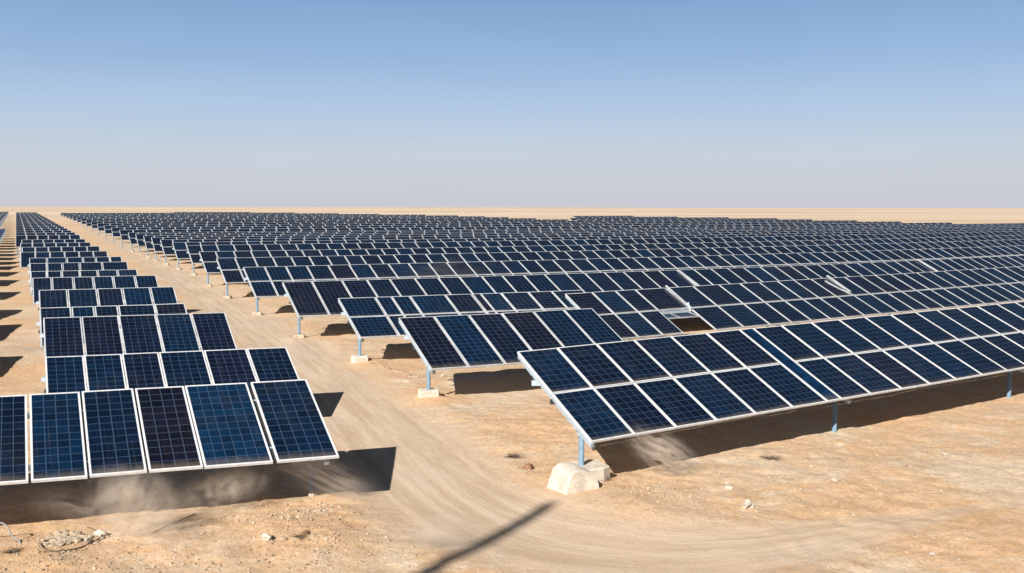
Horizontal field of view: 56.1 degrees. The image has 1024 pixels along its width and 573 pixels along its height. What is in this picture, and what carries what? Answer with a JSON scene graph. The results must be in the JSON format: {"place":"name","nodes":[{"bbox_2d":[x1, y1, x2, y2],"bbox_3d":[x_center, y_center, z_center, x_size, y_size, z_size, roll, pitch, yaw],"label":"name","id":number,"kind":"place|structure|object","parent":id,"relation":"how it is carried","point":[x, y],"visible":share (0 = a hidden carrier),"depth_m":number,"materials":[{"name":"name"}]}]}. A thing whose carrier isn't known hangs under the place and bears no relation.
{"place":"outdoors","nodes":[
{"label":"outdoors","id":0,"kind":"place"},
{"bbox_2d":[0,207,1023,572],"bbox_3d":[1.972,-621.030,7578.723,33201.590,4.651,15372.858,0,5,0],"label":"ground","id":1,"kind":"structure","parent":0,"point":[976,413],"depth_m":18.23,"materials":[{"name":"beige sand"}]},
{"bbox_2d":[0,522,21,544],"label":"cable","id":2,"kind":"object","parent":1,"relation":"on","point":[12,536],"visible":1,"depth_m":14.21,"materials":[{"name":"white plastic"}]},
{"bbox_2d":[0,547,25,553],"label":"dry shrub","id":3,"kind":"object","parent":1,"relation":"on","point":[15,550],"visible":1,"depth_m":13.73,"materials":[{"name":"brown plant"}]},
{"bbox_2d":[16,217,45,217],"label":"solar array","id":4,"kind":"object","parent":1,"relation":"on","point":[30,217],"visible":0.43,"depth_m":263.52,"materials":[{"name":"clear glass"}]},
{"bbox_2d":[16,218,47,219],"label":"solar array","id":5,"kind":"object","parent":1,"relation":"on","point":[31,218],"visible":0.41,"depth_m":244.24,"materials":[{"name":"glass"}]},
{"bbox_2d":[16,219,48,219],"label":"solar array","id":6,"kind":"object","parent":1,"relation":"on","point":[32,219],"visible":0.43,"depth_m":226.36,"materials":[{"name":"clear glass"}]},
{"bbox_2d":[16,220,50,221],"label":"solar array","id":7,"kind":"object","parent":1,"relation":"on","point":[33,220],"visible":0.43,"depth_m":209.53,"materials":[{"name":"glass"}]},
{"bbox_2d":[16,221,53,222],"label":"solar array","id":8,"kind":"object","parent":1,"relation":"on","point":[32,221],"visible":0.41,"depth_m":193.82,"materials":[{"name":"blue glass"}]},
{"bbox_2d":[16,222,55,224],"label":"solar array","id":9,"kind":"object","parent":1,"relation":"on","point":[51,223],"visible":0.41,"depth_m":179.41,"materials":[{"name":"blue glass"}]},
{"bbox_2d":[16,224,57,226],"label":"solar array","id":10,"kind":"object","parent":1,"relation":"on","point":[36,224],"visible":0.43,"depth_m":165.48,"materials":[{"name":"glass"}]},
{"bbox_2d":[16,225,60,226],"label":"solar array","id":11,"kind":"object","parent":1,"relation":"on","point":[38,225],"visible":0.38,"depth_m":152.79,"materials":[{"name":"blue glass"}]},
{"bbox_2d":[16,227,63,230],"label":"solar array","id":12,"kind":"object","parent":1,"relation":"on","point":[24,228],"visible":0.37,"depth_m":140.49,"materials":[{"name":"blue glass"}]},
{"bbox_2d":[16,228,67,232],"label":"solar array","id":13,"kind":"object","parent":1,"relation":"on","point":[34,230],"visible":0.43,"depth_m":129.51,"materials":[{"name":"blue glass"}]},
{"bbox_2d":[16,230,70,232],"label":"solar array","id":14,"kind":"object","parent":1,"relation":"on","point":[54,231],"visible":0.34,"depth_m":119.39,"materials":[{"name":"blue glass"}]},
{"bbox_2d":[16,232,75,239],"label":"solar array","id":15,"kind":"object","parent":1,"relation":"on","point":[66,233],"visible":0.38,"depth_m":109.45,"materials":[{"name":"blue glass"}]},
{"bbox_2d":[16,235,79,255],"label":"solar array","id":16,"kind":"object","parent":1,"relation":"on","point":[19,238],"visible":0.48,"depth_m":99.92,"materials":[{"name":"blue glass"}]},
{"bbox_2d":[21,239,84,244],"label":"solar array","id":17,"kind":"object","parent":1,"relation":"on","point":[67,241],"visible":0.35,"depth_m":91.75,"materials":[{"name":"blue glass"}]},
{"bbox_2d":[19,242,90,251],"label":"solar array","id":18,"kind":"object","parent":1,"relation":"on","point":[55,244],"visible":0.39,"depth_m":83.29,"materials":[{"name":"blue glass"}]},
{"bbox_2d":[22,246,99,254],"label":"solar array","id":19,"kind":"object","parent":1,"relation":"on","point":[58,249],"visible":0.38,"depth_m":75.10,"materials":[{"name":"blue glass"}]},
{"bbox_2d":[19,251,107,268],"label":"solar array","id":20,"kind":"object","parent":1,"relation":"on","point":[24,259],"visible":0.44,"depth_m":66.70,"materials":[{"name":"blue glass"}]},
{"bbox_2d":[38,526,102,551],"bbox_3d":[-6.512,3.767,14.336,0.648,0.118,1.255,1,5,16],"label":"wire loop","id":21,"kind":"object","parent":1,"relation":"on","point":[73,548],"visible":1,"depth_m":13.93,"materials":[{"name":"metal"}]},
{"bbox_2d":[28,256,121,273],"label":"solar array","id":22,"kind":"object","parent":1,"relation":"on","point":[62,260],"visible":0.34,"depth_m":59.53,"materials":[{"name":"blue glass"}]},
{"bbox_2d":[36,529,116,551],"bbox_3d":[-6.649,3.776,14.311,1.201,0.134,1.176,0,5,0],"label":"rubble","id":23,"kind":"object","parent":1,"relation":"on","point":[59,538],"visible":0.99,"depth_m":14.30,"materials":[{"name":"beige stone"}]},
{"bbox_2d":[28,262,127,284],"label":"solar array","id":24,"kind":"object","parent":1,"relation":"on","point":[97,266],"visible":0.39,"depth_m":53.85,"materials":[{"name":"blue glass"}]},
{"bbox_2d":[28,269,137,296],"bbox_3d":[-20.755,0.293,46.736,5.053,2.050,2.093,-2,5,-21],"label":"solar array","id":25,"kind":"object","parent":1,"relation":"on","point":[75,273],"visible":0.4,"depth_m":47.22,"materials":[{"name":"blue glass"}]},
{"bbox_2d":[61,213,124,215],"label":"solar array","id":26,"kind":"object","parent":1,"relation":"on","point":[91,213],"visible":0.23,"depth_m":440.31,"materials":[{"name":"blue glass"}]},
{"bbox_2d":[30,275,158,305],"bbox_3d":[-18.422,0.639,42.604,5.369,2.050,2.095,-2,5,-21],"label":"solar array","id":27,"kind":"object","parent":1,"relation":"on","point":[67,283],"visible":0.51,"depth_m":42.92,"materials":[{"name":"blue glass"}]},
{"bbox_2d":[93,529,106,536],"bbox_3d":[-6.285,3.758,14.641,0.232,0.118,0.120,0,5,0],"label":"rock","id":28,"kind":"object","parent":1,"relation":"on","point":[99,532],"visible":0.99,"depth_m":14.60,"materials":[{"name":"white stone"}]},
{"bbox_2d":[36,287,177,312],"bbox_3d":[-15.209,1.164,36.314,5.084,2.048,2.087,-2,5,-20],"label":"solar array","id":29,"kind":"object","parent":1,"relation":"on","point":[105,297],"visible":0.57,"depth_m":36.60,"materials":[{"name":"blue glass"}]},
{"bbox_2d":[36,303,186,349],"bbox_3d":[-12.300,1.701,29.863,4.560,2.050,2.092,-2,5,-20],"label":"solar array","id":30,"kind":"object","parent":1,"relation":"on","point":[84,311],"visible":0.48,"depth_m":30.38,"materials":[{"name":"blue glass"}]},
{"bbox_2d":[40,312,236,376],"bbox_3d":[-10.514,1.927,27.191,5.278,2.046,2.078,-1,5,-17],"label":"solar array","id":31,"kind":"object","parent":1,"relation":"on","point":[62,336],"visible":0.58,"depth_m":27.18,"materials":[{"name":"blue glass"}]},
{"bbox_2d":[0,379,338,491],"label":"solar array","id":32,"kind":"object","parent":1,"relation":"on","point":[88,435],"visible":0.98,"depth_m":15.85,"materials":[{"name":"blue glass"}]},
{"bbox_2d":[41,347,298,395],"bbox_3d":[-7.835,2.501,22.404,5.834,1.698,2.079,-1,5,-17],"label":"solar array","id":33,"kind":"object","parent":1,"relation":"on","point":[141,370],"visible":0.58,"depth_m":22.63,"materials":[{"name":"blue glass"}]},
{"bbox_2d":[153,513,196,532],"bbox_3d":[-5.310,3.724,15.142,0.025,0.043,1.013,2,5,19],"label":"stick","id":34,"kind":"object","parent":1,"relation":"on","point":[174,522],"visible":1,"depth_m":15.10,"materials":[{"name":"wood"}]},
{"bbox_2d":[63,213,337,216],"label":"solar array","id":35,"kind":"object","parent":1,"relation":"on","point":[64,215],"visible":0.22,"depth_m":419.58,"materials":[{"name":"blue glass"}]},
{"bbox_2d":[174,212,250,212],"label":"solar array","id":36,"kind":"object","parent":1,"relation":"on","point":[212,212],"visible":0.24,"depth_m":518.32,"materials":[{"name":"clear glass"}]},
{"bbox_2d":[66,214,379,217],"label":"solar array","id":37,"kind":"object","parent":1,"relation":"on","point":[67,215],"visible":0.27,"depth_m":374.44,"materials":[{"name":"blue glass"}]},
{"bbox_2d":[69,215,384,218],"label":"solar array","id":38,"kind":"object","parent":1,"relation":"on","point":[70,216],"visible":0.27,"depth_m":335.68,"materials":[{"name":"blue glass"}]},
{"bbox_2d":[73,215,457,223],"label":"solar array","id":39,"kind":"object","parent":1,"relation":"on","point":[74,218],"visible":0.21,"depth_m":305.88,"materials":[{"name":"blue glass"}]},
{"bbox_2d":[261,532,271,540],"bbox_3d":[-3.653,3.738,14.301,0.173,0.145,0.174,0,5,0],"label":"rock","id":40,"kind":"object","parent":1,"relation":"on","point":[265,536],"visible":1,"depth_m":14.24,"materials":[{"name":"white stone"}]},
{"bbox_2d":[77,216,484,225],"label":"solar array","id":41,"kind":"object","parent":1,"relation":"on","point":[79,219],"visible":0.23,"depth_m":273.94,"materials":[{"name":"blue glass"}]},
{"bbox_2d":[81,217,507,227],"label":"solar array","id":42,"kind":"object","parent":1,"relation":"on","point":[83,221],"visible":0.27,"depth_m":246.79,"materials":[{"name":"blue glass"}]},
{"bbox_2d":[290,531,311,541],"bbox_3d":[-3.161,3.719,14.340,0.388,0.125,0.351,-1,5,-18],"label":"dry shrub","id":43,"kind":"object","parent":1,"relation":"on","point":[298,536],"visible":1,"depth_m":14.34,"materials":[{"name":"brown plant"}]},
{"bbox_2d":[86,218,535,229],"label":"solar array","id":44,"kind":"object","parent":1,"relation":"on","point":[88,222],"visible":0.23,"depth_m":224.42,"materials":[{"name":"blue glass"}]},
{"bbox_2d":[91,219,568,230],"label":"solar array","id":45,"kind":"object","parent":1,"relation":"on","point":[94,224],"visible":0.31,"depth_m":202.85,"materials":[{"name":"blue glass"}]},
{"bbox_2d":[369,362,417,377],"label":"earth ridge","id":46,"kind":"structure","parent":1,"relation":"on","point":[398,371],"depth_m":29.18,"materials":[{"name":"beige soil"}]},
{"bbox_2d":[97,219,812,235],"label":"solar array","id":47,"kind":"object","parent":1,"relation":"on","point":[100,226],"visible":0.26,"depth_m":191.58,"materials":[{"name":"blue glass"}]},
{"bbox_2d":[338,290,584,362],"bbox_3d":[-1.109,1.413,33.005,9.359,2.141,2.453,-2,5,-21],"label":"solar array","id":48,"kind":"object","parent":1,"relation":"on","point":[367,317],"visible":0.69,"depth_m":32.78,"materials":[{"name":"blue glass"}]},
{"bbox_2d":[104,220,857,238],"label":"solar array","id":49,"kind":"object","parent":1,"relation":"on","point":[107,229],"visible":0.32,"depth_m":172.79,"materials":[{"name":"blue glass"}]},
{"bbox_2d":[111,221,901,242],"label":"solar array","id":50,"kind":"object","parent":1,"relation":"on","point":[115,232],"visible":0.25,"depth_m":155.47,"materials":[{"name":"blue glass"}]},
{"bbox_2d":[398,308,622,397],"bbox_3d":[0.138,1.924,26.722,6.327,2.163,2.554,-2,5,-25],"label":"solar array","id":51,"kind":"object","parent":1,"relation":"on","point":[464,341],"visible":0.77,"depth_m":26.49,"materials":[{"name":"blue glass"}]},
{"bbox_2d":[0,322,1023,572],"bbox_3d":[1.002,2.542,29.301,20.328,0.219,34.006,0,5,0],"label":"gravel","id":52,"kind":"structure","parent":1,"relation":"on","point":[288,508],"depth_m":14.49,"materials":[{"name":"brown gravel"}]},
{"bbox_2d":[504,451,524,457],"bbox_3d":[0.042,3.384,19.292,0.513,0.151,0.496,0,5,0],"label":"dry shrub","id":53,"kind":"object","parent":1,"relation":"on","point":[512,456],"visible":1,"depth_m":19.27,"materials":[{"name":"brown plant"}]},
{"bbox_2d":[522,463,532,468],"bbox_3d":[0.322,3.469,18.447,0.194,0.134,0.211,3,6,35],"label":"clod","id":54,"kind":"object","parent":1,"relation":"on","point":[528,466],"visible":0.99,"depth_m":18.39,"materials":[{"name":"brown soil"}]},
{"bbox_2d":[119,223,952,246],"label":"solar array","id":55,"kind":"object","parent":1,"relation":"on","point":[124,235],"visible":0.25,"depth_m":141.29,"materials":[{"name":"blue glass"}]},
{"bbox_2d":[128,223,1023,251],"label":"solar array","id":56,"kind":"object","parent":1,"relation":"on","point":[132,237],"visible":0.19,"depth_m":125.77,"materials":[{"name":"blue glass"}]},
{"bbox_2d":[135,224,1023,254],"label":"solar array","id":57,"kind":"object","parent":1,"relation":"on","point":[140,239],"visible":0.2,"depth_m":120.09,"materials":[{"name":"blue glass"}]},
{"bbox_2d":[143,225,1023,257],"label":"solar array","id":58,"kind":"object","parent":1,"relation":"on","point":[147,240],"visible":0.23,"depth_m":111.66,"materials":[{"name":"blue glass"}]},
{"bbox_2d":[151,226,1023,260],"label":"solar array","id":59,"kind":"object","parent":1,"relation":"on","point":[156,242],"visible":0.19,"depth_m":105.42,"materials":[{"name":"blue glass"}]},
{"bbox_2d":[160,227,1023,264],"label":"solar array","id":60,"kind":"object","parent":1,"relation":"on","point":[167,246],"visible":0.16,"depth_m":98.48,"materials":[{"name":"blue glass"}]},
{"bbox_2d":[172,229,1023,269],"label":"solar array","id":61,"kind":"object","parent":1,"relation":"on","point":[180,249],"visible":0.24,"depth_m":90.60,"materials":[{"name":"blue glass"}]},
{"bbox_2d":[573,216,633,217],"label":"solar array","id":62,"kind":"object","parent":1,"relation":"on","point":[602,216],"visible":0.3,"depth_m":329.35,"materials":[{"name":"blue glass"}]},
{"bbox_2d":[186,231,1023,274],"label":"solar array","id":63,"kind":"object","parent":1,"relation":"on","point":[193,252],"visible":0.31,"depth_m":84.50,"materials":[{"name":"blue glass"}]},
{"bbox_2d":[199,235,1023,286],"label":"solar array","id":64,"kind":"object","parent":1,"relation":"on","point":[209,261],"visible":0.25,"depth_m":72.06,"materials":[{"name":"blue glass"}]},
{"bbox_2d":[216,239,1023,298],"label":"solar array","id":65,"kind":"object","parent":1,"relation":"on","point":[231,270],"visible":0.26,"depth_m":62.76,"materials":[{"name":"blue glass"}]},
{"bbox_2d":[576,216,676,217],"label":"solar array","id":66,"kind":"object","parent":1,"relation":"on","point":[631,217],"visible":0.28,"depth_m":300.08,"materials":[{"name":"blue glass"}]},
{"bbox_2d":[243,245,1023,314],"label":"solar array","id":67,"kind":"object","parent":1,"relation":"on","point":[264,282],"visible":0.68,"depth_m":52.96,"materials":[{"name":"blue glass"}]},
{"bbox_2d":[570,217,727,220],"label":"solar array","id":68,"kind":"object","parent":1,"relation":"on","point":[573,219],"visible":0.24,"depth_m":273.09,"materials":[{"name":"blue glass"}]},
{"bbox_2d":[282,255,1023,337],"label":"solar array","id":69,"kind":"object","parent":1,"relation":"on","point":[305,299],"visible":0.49,"depth_m":43.04,"materials":[{"name":"blue glass"}]},
{"bbox_2d":[576,218,776,220],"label":"solar array","id":70,"kind":"object","parent":1,"relation":"on","point":[680,219],"visible":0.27,"depth_m":248.87,"materials":[{"name":"blue glass"}]},
{"bbox_2d":[660,309,709,325],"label":"solar array","id":71,"kind":"object","parent":1,"relation":"on","point":[681,315],"visible":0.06,"depth_m":37.94,"materials":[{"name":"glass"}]},
{"bbox_2d":[741,499,753,508],"bbox_3d":[3.896,3.629,15.922,0.228,0.165,0.190,-3,6,-36],"label":"rock","id":72,"kind":"object","parent":1,"relation":"on","point":[747,503],"visible":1,"depth_m":15.88,"materials":[{"name":"white stone"}]},
{"bbox_2d":[517,301,1023,494],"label":"solar array","id":73,"kind":"object","parent":1,"relation":"on","point":[600,392],"visible":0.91,"depth_m":21.05,"materials":[{"name":"blue glass"}]},
{"bbox_2d":[759,454,784,460],"bbox_3d":[5.073,3.364,18.951,0.600,0.071,0.510,0,5,0],"label":"dry shrub","id":74,"kind":"object","parent":1,"relation":"on","point":[773,458],"visible":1,"depth_m":18.89,"materials":[{"name":"plant"}]},
{"bbox_2d":[565,266,1023,340],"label":"solar array","id":75,"kind":"object","parent":1,"relation":"on","point":[624,315],"visible":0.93,"depth_m":36.56,"materials":[{"name":"blue glass"}]},
{"bbox_2d":[0,0,1023,207],"label":"sky","id":76,"kind":"structure","parent":0,"point":[104,103],"materials":[{"name":"blue"}]},
{"bbox_2d":[82,231,1023,572],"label":"track","id":77,"kind":"structure","parent":0,"point":[400,449],"depth_m":16.04,"materials":[{"name":"beige sand"}]}
]}

